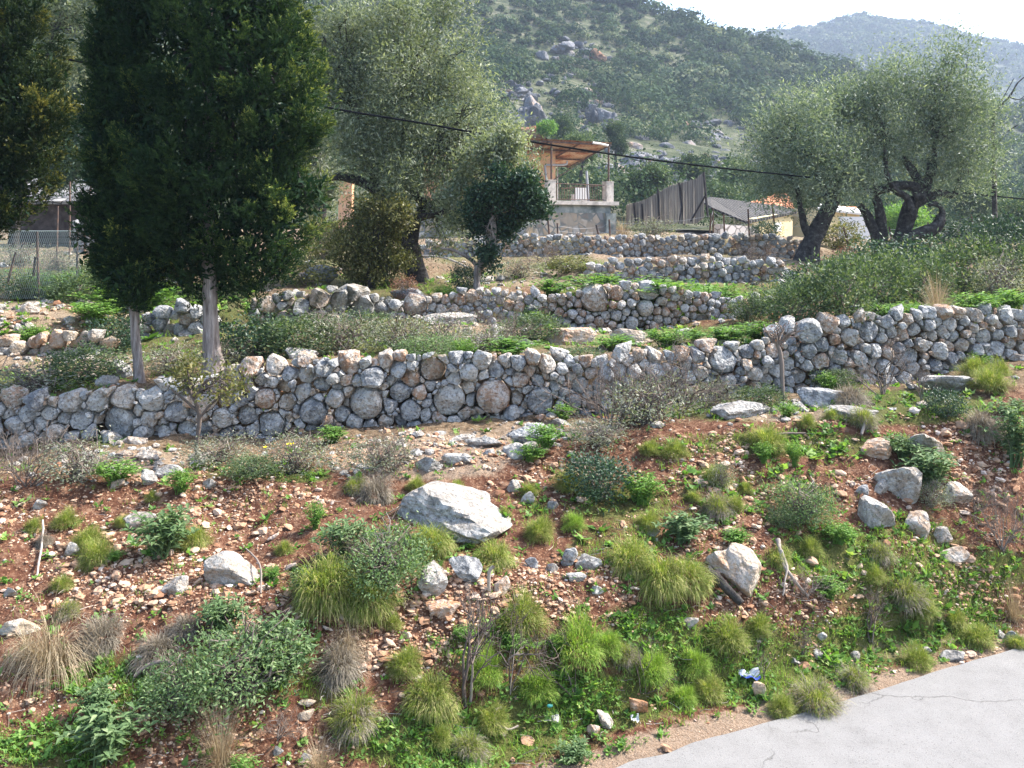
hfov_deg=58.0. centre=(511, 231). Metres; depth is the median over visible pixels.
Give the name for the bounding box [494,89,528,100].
cliff
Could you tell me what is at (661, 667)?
grass tuft
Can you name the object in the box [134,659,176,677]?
stick
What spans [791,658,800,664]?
boulder
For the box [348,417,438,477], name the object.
bare shrub
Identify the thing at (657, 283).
leafy plant
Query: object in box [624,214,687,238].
shrub
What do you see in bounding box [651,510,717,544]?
sage plant
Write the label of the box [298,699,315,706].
boulder
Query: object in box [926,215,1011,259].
shrub
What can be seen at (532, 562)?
boulder
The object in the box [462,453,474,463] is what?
boulder
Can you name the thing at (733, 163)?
hill tree
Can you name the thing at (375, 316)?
shrub
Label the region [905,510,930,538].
boulder
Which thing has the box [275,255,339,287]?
shrub
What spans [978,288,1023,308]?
leafy plant
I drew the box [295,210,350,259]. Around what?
shrub
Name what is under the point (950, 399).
shrub
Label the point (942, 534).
boulder
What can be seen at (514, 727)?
dead root
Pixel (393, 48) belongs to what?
olive tree
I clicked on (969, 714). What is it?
road
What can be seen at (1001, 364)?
grass tuft
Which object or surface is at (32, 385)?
shrub
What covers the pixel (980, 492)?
bare shrub
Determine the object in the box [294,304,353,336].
shrub
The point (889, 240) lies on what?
shrub
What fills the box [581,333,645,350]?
leafy plant
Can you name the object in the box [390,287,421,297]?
boulder
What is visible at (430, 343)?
sage shrub
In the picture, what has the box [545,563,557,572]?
boulder
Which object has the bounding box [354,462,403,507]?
dry grass tuft
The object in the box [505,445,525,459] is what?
boulder
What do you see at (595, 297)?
dry stone wall
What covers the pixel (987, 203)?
hill tree
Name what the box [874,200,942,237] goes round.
hill tree
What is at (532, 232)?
dry grass tuft
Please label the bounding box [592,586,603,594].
boulder
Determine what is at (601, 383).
bare shrub
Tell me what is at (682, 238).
dry stone wall
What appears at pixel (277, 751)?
boulder
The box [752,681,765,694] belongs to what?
boulder
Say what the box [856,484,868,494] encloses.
boulder
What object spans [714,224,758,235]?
jointed stone wall
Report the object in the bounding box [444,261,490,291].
shrub
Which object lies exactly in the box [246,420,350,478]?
shrub
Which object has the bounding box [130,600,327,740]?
sage shrub
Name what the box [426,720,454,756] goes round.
grass tuft
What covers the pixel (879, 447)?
boulder
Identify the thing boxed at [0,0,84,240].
cypress tree
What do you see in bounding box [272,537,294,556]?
grass tuft
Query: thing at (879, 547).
grass tuft
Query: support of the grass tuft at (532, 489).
on the ground at (690, 729)
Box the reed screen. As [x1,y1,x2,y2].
[626,172,708,225]
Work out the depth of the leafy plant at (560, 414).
10.76 m
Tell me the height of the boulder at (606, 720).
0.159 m
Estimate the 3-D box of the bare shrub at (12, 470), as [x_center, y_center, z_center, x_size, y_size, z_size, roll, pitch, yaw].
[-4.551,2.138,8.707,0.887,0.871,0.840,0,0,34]
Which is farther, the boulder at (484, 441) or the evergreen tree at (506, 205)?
the evergreen tree at (506, 205)
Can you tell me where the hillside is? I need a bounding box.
[3,0,1023,238]
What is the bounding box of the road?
[616,647,1023,767]
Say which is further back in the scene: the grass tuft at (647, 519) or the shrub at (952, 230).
the shrub at (952, 230)
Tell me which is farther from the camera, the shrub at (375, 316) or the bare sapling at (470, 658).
the shrub at (375, 316)
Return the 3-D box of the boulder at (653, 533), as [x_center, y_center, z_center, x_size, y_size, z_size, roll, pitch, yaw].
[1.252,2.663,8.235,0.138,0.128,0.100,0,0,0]
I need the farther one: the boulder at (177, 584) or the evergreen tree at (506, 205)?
the evergreen tree at (506, 205)
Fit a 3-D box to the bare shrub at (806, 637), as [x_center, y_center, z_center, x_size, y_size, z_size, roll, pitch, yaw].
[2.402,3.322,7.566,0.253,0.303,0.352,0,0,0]
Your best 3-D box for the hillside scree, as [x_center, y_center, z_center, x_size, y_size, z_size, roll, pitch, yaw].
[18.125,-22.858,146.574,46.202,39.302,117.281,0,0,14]
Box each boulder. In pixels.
[0,618,39,635]
[4,587,16,596]
[32,499,47,508]
[65,542,80,555]
[75,299,94,306]
[94,375,118,386]
[108,360,132,377]
[110,478,124,488]
[123,511,156,528]
[134,450,159,460]
[141,469,157,484]
[155,464,181,477]
[161,575,188,594]
[203,478,216,488]
[203,551,259,585]
[273,746,283,755]
[285,347,318,358]
[297,709,314,720]
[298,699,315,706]
[300,753,311,762]
[303,265,338,282]
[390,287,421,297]
[397,481,512,543]
[415,457,442,472]
[418,560,447,595]
[422,312,476,324]
[424,599,460,617]
[441,453,470,464]
[448,555,482,582]
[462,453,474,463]
[464,436,502,445]
[494,576,510,596]
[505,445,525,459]
[507,479,519,491]
[509,423,554,443]
[521,491,534,504]
[525,557,537,568]
[535,414,545,420]
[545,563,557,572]
[546,327,596,344]
[547,501,558,508]
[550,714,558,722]
[560,548,577,565]
[566,572,586,580]
[575,553,601,569]
[586,724,599,737]
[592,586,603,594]
[597,709,612,728]
[610,328,655,344]
[629,697,647,712]
[644,523,659,536]
[683,617,698,628]
[705,550,729,570]
[710,400,762,419]
[718,543,761,596]
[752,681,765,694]
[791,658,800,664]
[796,387,848,407]
[813,649,822,659]
[817,632,826,639]
[829,405,878,419]
[850,651,859,661]
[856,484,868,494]
[857,495,895,527]
[860,437,891,459]
[874,467,921,503]
[874,479,888,493]
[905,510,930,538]
[908,434,943,454]
[917,646,931,653]
[918,375,975,390]
[933,526,952,542]
[938,650,964,661]
[940,546,969,562]
[943,481,972,501]
[996,629,1004,638]
[1004,630,1022,641]
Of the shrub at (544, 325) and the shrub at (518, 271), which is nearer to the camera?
the shrub at (544, 325)
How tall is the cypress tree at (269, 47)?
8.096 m
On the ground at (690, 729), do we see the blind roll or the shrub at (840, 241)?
the shrub at (840, 241)
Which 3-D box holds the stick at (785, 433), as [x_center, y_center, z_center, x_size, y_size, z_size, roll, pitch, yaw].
[2.806,2.111,9.600,0.538,0.045,0.037,0,0,-15]
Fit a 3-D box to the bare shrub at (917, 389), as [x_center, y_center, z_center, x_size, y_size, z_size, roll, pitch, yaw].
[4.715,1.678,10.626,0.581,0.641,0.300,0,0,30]
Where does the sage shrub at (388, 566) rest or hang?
on the ground at (690, 729)
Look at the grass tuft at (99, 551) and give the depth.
7.51 m
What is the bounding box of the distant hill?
[767,19,1023,105]
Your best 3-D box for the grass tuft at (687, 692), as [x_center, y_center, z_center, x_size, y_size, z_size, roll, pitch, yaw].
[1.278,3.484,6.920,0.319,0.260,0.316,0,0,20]
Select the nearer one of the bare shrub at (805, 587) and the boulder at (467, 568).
the boulder at (467, 568)
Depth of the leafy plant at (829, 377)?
11.39 m
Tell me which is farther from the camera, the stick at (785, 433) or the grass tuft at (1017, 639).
the stick at (785, 433)
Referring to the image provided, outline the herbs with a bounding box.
[0,260,1023,767]
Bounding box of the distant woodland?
[744,10,1023,104]
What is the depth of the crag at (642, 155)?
106.84 m
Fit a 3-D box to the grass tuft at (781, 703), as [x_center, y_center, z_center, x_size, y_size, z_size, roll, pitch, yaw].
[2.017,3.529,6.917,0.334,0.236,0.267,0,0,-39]
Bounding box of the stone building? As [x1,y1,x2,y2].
[9,179,93,246]
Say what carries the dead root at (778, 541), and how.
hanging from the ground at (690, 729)
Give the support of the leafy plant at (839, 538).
on the ground at (690, 729)
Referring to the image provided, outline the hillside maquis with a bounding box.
[2,0,1023,235]
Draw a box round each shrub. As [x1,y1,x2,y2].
[0,241,52,267]
[0,266,62,300]
[0,355,90,402]
[0,414,94,487]
[13,257,75,274]
[17,425,123,490]
[22,243,86,270]
[25,340,144,383]
[32,263,106,304]
[67,258,98,277]
[79,308,150,353]
[120,648,230,735]
[123,338,202,375]
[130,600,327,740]
[168,429,273,469]
[185,337,259,367]
[196,312,295,359]
[212,449,282,484]
[244,304,352,358]
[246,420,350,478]
[255,706,315,741]
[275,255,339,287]
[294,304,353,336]
[294,304,395,355]
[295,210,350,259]
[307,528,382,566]
[326,506,447,609]
[335,306,397,338]
[340,429,426,475]
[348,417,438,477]
[354,308,441,351]
[374,315,430,342]
[385,330,469,364]
[388,273,421,298]
[392,306,488,353]
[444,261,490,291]
[446,402,486,418]
[449,320,524,353]
[473,306,547,343]
[493,254,551,278]
[494,308,567,342]
[499,241,584,265]
[525,345,676,429]
[540,345,611,368]
[543,252,603,274]
[551,445,649,514]
[559,414,643,452]
[598,365,709,430]
[620,329,751,418]
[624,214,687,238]
[633,249,693,268]
[680,372,749,414]
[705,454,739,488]
[718,217,745,225]
[719,296,771,324]
[728,380,797,411]
[733,243,791,262]
[743,280,811,319]
[748,270,836,324]
[750,218,784,240]
[754,469,850,529]
[761,560,848,605]
[763,503,802,532]
[768,255,862,300]
[793,620,824,657]
[795,247,895,325]
[805,367,867,391]
[821,215,869,249]
[821,242,881,276]
[826,244,857,264]
[827,234,932,307]
[832,330,913,394]
[845,232,965,282]
[863,235,947,258]
[875,247,975,301]
[893,349,940,400]
[910,474,956,512]
[911,227,1023,293]
[915,385,974,421]
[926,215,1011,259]
[949,480,1006,513]
[949,486,1023,555]
[953,247,1023,297]
[969,208,1023,263]
[982,228,1023,293]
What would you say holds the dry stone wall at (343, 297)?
on the ground at (690, 729)
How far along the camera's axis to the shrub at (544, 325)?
13.27 m
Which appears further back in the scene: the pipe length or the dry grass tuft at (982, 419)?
the pipe length
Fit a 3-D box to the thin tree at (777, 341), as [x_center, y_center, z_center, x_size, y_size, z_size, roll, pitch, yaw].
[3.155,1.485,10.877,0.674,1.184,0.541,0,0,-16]
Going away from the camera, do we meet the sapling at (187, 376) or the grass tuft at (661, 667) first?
the grass tuft at (661, 667)
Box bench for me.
[571,188,586,200]
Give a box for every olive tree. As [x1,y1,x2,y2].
[288,0,554,282]
[717,61,910,261]
[812,4,1023,259]
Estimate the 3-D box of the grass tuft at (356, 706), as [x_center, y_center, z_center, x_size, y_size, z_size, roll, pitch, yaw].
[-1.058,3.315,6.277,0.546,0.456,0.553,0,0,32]
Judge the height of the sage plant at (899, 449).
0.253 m
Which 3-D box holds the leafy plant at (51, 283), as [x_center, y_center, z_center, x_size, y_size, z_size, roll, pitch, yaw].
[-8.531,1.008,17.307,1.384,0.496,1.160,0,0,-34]
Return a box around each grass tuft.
[0,574,115,713]
[0,605,62,678]
[21,516,45,535]
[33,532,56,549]
[47,571,75,592]
[48,506,83,531]
[53,597,83,623]
[65,523,107,554]
[69,599,131,666]
[73,532,121,574]
[112,514,126,527]
[123,623,186,683]
[140,489,159,503]
[160,604,205,649]
[175,523,218,552]
[184,680,262,767]
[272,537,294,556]
[276,541,364,634]
[292,639,372,713]
[300,722,341,767]
[313,684,388,754]
[327,614,376,671]
[331,564,407,637]
[341,474,368,496]
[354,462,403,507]
[381,641,424,684]
[382,609,405,631]
[395,664,463,726]
[403,474,424,491]
[407,519,460,563]
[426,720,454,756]
[447,720,493,765]
[452,477,464,485]
[468,638,506,692]
[471,537,519,573]
[472,695,512,739]
[493,581,555,639]
[500,505,513,517]
[515,663,559,707]
[517,480,540,495]
[519,512,555,545]
[524,225,545,243]
[546,602,608,678]
[547,463,584,493]
[560,511,587,533]
[588,625,624,661]
[598,525,657,588]
[606,215,632,236]
[610,639,641,671]
[631,644,675,701]
[633,506,662,534]
[633,548,696,613]
[638,439,660,457]
[659,436,694,460]
[664,552,724,612]
[666,680,702,712]
[678,643,715,680]
[683,489,702,502]
[688,666,727,707]
[694,457,737,491]
[699,487,737,523]
[702,609,755,655]
[725,493,747,512]
[736,480,755,494]
[742,419,792,457]
[745,608,775,639]
[763,688,798,719]
[765,541,794,571]
[783,669,858,721]
[794,411,819,431]
[795,532,827,559]
[818,407,847,421]
[824,378,881,406]
[833,658,880,695]
[845,404,886,434]
[860,538,901,566]
[860,560,891,585]
[884,568,933,621]
[899,637,939,674]
[905,580,945,625]
[915,267,960,306]
[943,605,968,629]
[950,352,990,377]
[950,402,1009,452]
[954,619,1000,652]
[964,358,1017,393]
[986,354,1014,376]
[998,572,1023,626]
[1001,631,1023,650]
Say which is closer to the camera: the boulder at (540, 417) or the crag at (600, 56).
the boulder at (540, 417)
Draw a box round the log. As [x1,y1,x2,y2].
[707,567,743,605]
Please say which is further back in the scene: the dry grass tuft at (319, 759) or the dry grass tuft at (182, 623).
the dry grass tuft at (182, 623)
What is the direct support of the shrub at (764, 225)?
on the ground at (690, 729)
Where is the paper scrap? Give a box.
[631,713,639,722]
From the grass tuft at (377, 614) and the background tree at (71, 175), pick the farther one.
the background tree at (71, 175)
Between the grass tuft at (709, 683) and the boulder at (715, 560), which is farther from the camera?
the boulder at (715, 560)
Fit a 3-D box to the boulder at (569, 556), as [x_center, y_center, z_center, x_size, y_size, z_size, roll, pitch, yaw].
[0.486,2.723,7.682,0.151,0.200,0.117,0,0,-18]
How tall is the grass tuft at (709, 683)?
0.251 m
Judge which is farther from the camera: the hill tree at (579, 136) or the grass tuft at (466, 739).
the hill tree at (579, 136)
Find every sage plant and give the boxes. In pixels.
[52,701,158,767]
[68,675,120,717]
[118,502,199,559]
[191,592,251,639]
[238,610,318,691]
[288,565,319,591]
[310,514,377,559]
[552,734,594,764]
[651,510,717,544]
[884,433,925,458]
[890,445,958,490]
[980,403,1023,467]
[988,397,1023,417]
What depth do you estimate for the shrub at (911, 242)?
19.43 m
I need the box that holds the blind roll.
[592,142,608,146]
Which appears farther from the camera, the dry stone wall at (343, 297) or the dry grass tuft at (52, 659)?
the dry stone wall at (343, 297)
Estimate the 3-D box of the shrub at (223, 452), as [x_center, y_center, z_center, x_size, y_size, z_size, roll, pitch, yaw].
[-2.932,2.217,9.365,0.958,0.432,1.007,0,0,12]
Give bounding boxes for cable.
[29,53,1023,199]
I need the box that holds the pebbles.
[0,290,1023,767]
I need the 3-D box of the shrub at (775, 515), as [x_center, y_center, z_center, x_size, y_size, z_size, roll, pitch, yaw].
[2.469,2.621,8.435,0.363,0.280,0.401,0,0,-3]
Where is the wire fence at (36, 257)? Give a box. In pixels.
[0,231,80,299]
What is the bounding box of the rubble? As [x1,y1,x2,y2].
[0,251,1023,485]
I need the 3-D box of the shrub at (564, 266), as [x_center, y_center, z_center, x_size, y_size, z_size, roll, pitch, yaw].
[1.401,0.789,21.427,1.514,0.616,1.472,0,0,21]
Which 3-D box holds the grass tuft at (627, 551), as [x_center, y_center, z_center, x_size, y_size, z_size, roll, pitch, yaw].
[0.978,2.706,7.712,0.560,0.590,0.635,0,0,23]
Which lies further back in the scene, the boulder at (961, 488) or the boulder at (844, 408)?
the boulder at (844, 408)
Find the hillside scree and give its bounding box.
[493,36,768,189]
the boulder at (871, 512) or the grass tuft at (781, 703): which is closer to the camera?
the grass tuft at (781, 703)
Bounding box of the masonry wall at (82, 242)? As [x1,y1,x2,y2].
[72,219,97,252]
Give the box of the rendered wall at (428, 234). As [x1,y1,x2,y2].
[405,211,538,236]
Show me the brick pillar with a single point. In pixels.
(341, 208)
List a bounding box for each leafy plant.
[12,323,52,341]
[19,272,92,297]
[63,301,122,321]
[66,286,126,311]
[91,457,147,485]
[107,550,126,561]
[120,284,189,310]
[163,467,199,494]
[225,752,262,767]
[262,566,284,580]
[303,498,327,530]
[314,424,348,443]
[432,284,457,301]
[451,338,479,360]
[451,624,476,641]
[480,336,545,354]
[498,631,528,653]
[510,443,547,462]
[520,305,547,324]
[524,422,567,448]
[528,277,580,294]
[542,635,568,651]
[546,401,580,420]
[561,272,636,290]
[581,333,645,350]
[621,469,669,505]
[631,274,706,300]
[643,326,698,347]
[681,327,710,341]
[684,284,749,303]
[688,324,755,341]
[720,526,753,543]
[732,320,776,339]
[751,439,776,463]
[774,401,801,417]
[783,439,806,466]
[813,574,848,599]
[815,370,839,389]
[821,520,860,545]
[855,302,907,316]
[891,301,927,313]
[940,291,1011,307]
[964,350,993,362]
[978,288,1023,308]
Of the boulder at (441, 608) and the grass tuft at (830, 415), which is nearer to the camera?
the boulder at (441, 608)
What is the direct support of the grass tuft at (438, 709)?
on the ground at (690, 729)
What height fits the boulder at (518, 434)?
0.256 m
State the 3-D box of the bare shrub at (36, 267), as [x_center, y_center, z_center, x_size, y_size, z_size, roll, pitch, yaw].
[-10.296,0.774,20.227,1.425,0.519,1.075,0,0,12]
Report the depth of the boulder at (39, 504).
8.27 m
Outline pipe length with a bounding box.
[585,171,589,200]
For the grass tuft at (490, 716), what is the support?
on the ground at (690, 729)
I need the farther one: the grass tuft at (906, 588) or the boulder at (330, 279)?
the boulder at (330, 279)
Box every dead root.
[493,706,518,730]
[775,538,808,596]
[780,550,788,595]
[860,417,866,434]
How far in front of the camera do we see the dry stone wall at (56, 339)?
13.60 m
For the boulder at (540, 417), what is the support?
on the ground at (690, 729)
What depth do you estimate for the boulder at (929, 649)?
7.86 m
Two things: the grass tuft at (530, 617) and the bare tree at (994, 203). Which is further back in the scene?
the bare tree at (994, 203)
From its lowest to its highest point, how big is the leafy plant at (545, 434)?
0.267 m
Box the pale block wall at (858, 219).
[839,217,870,238]
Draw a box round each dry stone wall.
[0,301,39,310]
[0,302,1023,448]
[0,329,120,356]
[129,298,221,339]
[248,283,399,323]
[387,280,773,331]
[420,231,801,258]
[583,252,784,283]
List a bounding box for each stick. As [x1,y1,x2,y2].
[36,519,43,574]
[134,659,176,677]
[245,548,261,593]
[423,255,468,267]
[487,565,494,590]
[760,432,805,436]
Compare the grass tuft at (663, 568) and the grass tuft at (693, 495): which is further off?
the grass tuft at (693, 495)
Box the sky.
[644,0,1023,44]
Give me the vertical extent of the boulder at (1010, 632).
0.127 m
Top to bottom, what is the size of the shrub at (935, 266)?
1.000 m
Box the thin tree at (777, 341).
[749,308,803,401]
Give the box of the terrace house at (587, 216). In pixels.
[417,138,618,237]
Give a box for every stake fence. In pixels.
[56,181,100,282]
[547,205,977,249]
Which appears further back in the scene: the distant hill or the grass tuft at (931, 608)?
the distant hill
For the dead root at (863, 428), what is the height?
0.183 m
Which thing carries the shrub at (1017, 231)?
on the ground at (690, 729)
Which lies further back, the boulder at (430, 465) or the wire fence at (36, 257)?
the wire fence at (36, 257)
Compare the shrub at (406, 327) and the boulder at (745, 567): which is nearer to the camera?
the boulder at (745, 567)
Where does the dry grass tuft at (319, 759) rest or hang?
on the ground at (690, 729)
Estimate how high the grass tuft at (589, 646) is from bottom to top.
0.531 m
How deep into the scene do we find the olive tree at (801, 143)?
24.17 m
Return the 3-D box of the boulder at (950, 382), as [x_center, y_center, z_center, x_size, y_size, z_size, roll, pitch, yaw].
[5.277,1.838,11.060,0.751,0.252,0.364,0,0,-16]
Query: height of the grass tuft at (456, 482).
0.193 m
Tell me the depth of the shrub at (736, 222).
59.05 m
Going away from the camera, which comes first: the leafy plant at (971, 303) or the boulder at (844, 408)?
the boulder at (844, 408)
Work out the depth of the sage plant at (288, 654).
6.39 m
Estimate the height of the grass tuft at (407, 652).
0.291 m
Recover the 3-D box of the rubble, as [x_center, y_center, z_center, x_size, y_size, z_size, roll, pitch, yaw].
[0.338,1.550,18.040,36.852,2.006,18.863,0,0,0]
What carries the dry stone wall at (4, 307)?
on the ground at (690, 729)
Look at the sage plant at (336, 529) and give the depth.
7.49 m
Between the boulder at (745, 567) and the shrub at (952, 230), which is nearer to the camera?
the boulder at (745, 567)
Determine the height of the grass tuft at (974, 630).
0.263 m
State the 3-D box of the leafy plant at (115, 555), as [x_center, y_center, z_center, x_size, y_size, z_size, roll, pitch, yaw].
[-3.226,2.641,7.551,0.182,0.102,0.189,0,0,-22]
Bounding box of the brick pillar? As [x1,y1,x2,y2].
[338,181,353,228]
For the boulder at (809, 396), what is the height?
0.279 m
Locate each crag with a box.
[585,104,603,123]
[589,48,606,62]
[623,153,647,168]
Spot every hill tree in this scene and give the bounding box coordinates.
[533,118,558,138]
[550,113,576,139]
[562,129,600,181]
[599,118,633,175]
[616,153,678,200]
[668,150,715,181]
[704,174,742,212]
[711,153,767,193]
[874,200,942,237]
[942,162,1018,226]
[977,187,1023,242]
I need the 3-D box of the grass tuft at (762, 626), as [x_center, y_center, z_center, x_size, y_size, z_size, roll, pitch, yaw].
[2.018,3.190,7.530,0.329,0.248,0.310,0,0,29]
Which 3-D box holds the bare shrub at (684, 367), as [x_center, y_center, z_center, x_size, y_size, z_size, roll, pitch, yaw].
[1.759,1.622,10.281,1.509,1.114,1.633,0,0,-33]
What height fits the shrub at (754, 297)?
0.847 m
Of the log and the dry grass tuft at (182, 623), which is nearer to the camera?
the dry grass tuft at (182, 623)
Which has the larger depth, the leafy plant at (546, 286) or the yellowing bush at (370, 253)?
the yellowing bush at (370, 253)
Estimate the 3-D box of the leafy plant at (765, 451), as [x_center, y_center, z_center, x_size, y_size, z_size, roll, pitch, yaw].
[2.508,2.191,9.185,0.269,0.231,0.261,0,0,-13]
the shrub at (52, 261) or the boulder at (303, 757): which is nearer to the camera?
the boulder at (303, 757)
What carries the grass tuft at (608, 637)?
on the ground at (690, 729)
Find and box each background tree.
[7,0,113,251]
[28,58,93,198]
[284,104,357,242]
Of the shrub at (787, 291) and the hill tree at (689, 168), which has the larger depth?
the hill tree at (689, 168)
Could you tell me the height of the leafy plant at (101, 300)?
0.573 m
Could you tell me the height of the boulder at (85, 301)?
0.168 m
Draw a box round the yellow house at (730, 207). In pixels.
[704,194,860,236]
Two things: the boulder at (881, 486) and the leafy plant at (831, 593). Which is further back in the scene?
the boulder at (881, 486)
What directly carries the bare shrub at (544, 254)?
on the ground at (690, 729)
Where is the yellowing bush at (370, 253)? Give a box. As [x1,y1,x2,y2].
[311,188,425,288]
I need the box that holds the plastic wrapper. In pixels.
[738,667,761,679]
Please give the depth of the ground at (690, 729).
8.05 m
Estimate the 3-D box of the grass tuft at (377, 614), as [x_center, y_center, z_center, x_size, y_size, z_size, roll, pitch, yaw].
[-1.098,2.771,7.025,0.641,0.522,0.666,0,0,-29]
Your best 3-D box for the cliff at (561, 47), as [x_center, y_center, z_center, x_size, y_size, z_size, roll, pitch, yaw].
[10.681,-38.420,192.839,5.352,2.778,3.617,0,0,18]
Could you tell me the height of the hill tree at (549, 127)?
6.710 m
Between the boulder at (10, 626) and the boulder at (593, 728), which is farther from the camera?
the boulder at (10, 626)
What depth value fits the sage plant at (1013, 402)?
10.15 m
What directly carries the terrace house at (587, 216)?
on the ground at (690, 729)
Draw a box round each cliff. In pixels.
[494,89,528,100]
[507,95,548,126]
[521,126,547,138]
[550,41,574,53]
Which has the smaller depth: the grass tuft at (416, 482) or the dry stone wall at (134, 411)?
the grass tuft at (416, 482)
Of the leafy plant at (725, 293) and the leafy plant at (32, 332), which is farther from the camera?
the leafy plant at (725, 293)
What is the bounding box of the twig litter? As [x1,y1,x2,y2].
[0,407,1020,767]
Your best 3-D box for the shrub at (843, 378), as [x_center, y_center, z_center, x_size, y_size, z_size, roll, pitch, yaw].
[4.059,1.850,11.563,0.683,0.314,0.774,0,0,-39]
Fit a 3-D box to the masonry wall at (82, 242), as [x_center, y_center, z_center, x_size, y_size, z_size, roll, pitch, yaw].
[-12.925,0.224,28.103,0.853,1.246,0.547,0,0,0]
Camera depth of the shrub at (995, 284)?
15.19 m
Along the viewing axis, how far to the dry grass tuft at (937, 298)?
12.78 m
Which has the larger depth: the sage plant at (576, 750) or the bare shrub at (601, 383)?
the bare shrub at (601, 383)
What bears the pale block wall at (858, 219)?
on the ground at (690, 729)
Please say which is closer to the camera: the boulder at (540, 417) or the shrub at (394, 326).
the boulder at (540, 417)
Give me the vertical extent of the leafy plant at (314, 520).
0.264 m
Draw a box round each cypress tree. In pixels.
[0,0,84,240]
[64,0,191,382]
[95,0,354,378]
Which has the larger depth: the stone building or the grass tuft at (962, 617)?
the stone building
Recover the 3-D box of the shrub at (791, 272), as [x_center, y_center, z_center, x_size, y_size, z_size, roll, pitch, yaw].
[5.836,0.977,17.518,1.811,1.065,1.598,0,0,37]
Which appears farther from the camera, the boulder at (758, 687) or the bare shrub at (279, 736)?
the boulder at (758, 687)
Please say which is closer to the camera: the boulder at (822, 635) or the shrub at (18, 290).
the boulder at (822, 635)
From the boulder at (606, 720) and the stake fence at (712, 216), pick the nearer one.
the boulder at (606, 720)
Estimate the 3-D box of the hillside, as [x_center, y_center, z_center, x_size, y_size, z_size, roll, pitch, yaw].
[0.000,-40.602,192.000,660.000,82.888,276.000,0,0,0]
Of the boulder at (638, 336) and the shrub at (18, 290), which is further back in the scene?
the shrub at (18, 290)
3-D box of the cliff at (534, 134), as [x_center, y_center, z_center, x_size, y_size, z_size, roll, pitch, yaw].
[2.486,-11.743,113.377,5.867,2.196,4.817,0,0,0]
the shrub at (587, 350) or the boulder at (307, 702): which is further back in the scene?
the shrub at (587, 350)
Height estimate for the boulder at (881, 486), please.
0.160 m
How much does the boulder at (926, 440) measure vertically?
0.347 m
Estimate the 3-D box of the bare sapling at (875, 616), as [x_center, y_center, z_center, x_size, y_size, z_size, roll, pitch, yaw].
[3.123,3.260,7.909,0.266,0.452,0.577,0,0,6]
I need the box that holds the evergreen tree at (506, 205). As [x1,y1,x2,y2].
[420,112,562,289]
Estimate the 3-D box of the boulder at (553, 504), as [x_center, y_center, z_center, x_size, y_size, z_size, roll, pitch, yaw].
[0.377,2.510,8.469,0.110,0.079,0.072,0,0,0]
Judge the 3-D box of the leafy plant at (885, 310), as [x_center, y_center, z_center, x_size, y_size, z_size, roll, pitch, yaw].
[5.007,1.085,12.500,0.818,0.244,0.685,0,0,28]
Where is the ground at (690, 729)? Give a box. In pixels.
[0,221,1023,767]
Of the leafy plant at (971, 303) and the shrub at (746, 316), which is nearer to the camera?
the leafy plant at (971, 303)
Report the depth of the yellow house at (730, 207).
50.64 m
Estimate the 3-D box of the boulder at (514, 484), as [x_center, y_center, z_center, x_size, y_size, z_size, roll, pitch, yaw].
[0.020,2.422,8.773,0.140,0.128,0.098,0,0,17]
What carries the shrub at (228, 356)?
on the ground at (690, 729)
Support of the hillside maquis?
on the hillside
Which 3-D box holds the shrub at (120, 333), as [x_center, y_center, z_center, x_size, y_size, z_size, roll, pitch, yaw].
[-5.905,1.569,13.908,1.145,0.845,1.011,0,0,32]
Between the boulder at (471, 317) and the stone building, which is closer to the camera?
the boulder at (471, 317)
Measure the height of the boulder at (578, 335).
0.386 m
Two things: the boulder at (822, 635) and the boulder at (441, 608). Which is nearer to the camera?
the boulder at (441, 608)
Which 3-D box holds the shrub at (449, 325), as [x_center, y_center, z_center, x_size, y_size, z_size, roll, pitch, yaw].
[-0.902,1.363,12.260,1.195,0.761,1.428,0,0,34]
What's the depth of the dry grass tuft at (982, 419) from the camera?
9.79 m
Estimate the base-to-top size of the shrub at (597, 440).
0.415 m
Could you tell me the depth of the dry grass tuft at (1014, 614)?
8.44 m
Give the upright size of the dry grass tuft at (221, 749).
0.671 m
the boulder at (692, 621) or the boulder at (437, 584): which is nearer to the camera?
the boulder at (437, 584)
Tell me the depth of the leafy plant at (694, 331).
12.99 m
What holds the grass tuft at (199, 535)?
on the ground at (690, 729)
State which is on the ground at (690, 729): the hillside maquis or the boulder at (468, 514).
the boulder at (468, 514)
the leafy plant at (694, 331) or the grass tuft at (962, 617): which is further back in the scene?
the leafy plant at (694, 331)
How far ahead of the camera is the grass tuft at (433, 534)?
7.58 m
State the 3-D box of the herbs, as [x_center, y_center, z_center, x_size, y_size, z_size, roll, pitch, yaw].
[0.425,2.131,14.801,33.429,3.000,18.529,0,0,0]
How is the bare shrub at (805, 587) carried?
on the ground at (690, 729)
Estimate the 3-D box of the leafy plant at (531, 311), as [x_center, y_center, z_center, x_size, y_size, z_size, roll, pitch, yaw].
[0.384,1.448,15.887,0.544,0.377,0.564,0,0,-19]
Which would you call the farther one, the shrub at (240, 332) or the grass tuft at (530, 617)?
the shrub at (240, 332)
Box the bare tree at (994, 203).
[991,77,1023,226]
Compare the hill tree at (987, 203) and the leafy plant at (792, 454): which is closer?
the leafy plant at (792, 454)
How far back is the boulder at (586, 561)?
7.62 m
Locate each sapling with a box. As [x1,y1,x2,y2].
[155,348,256,459]
[453,583,510,706]
[493,582,552,699]
[514,623,587,700]
[629,633,673,697]
[749,635,775,681]
[859,585,892,642]
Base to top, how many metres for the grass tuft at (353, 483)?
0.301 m

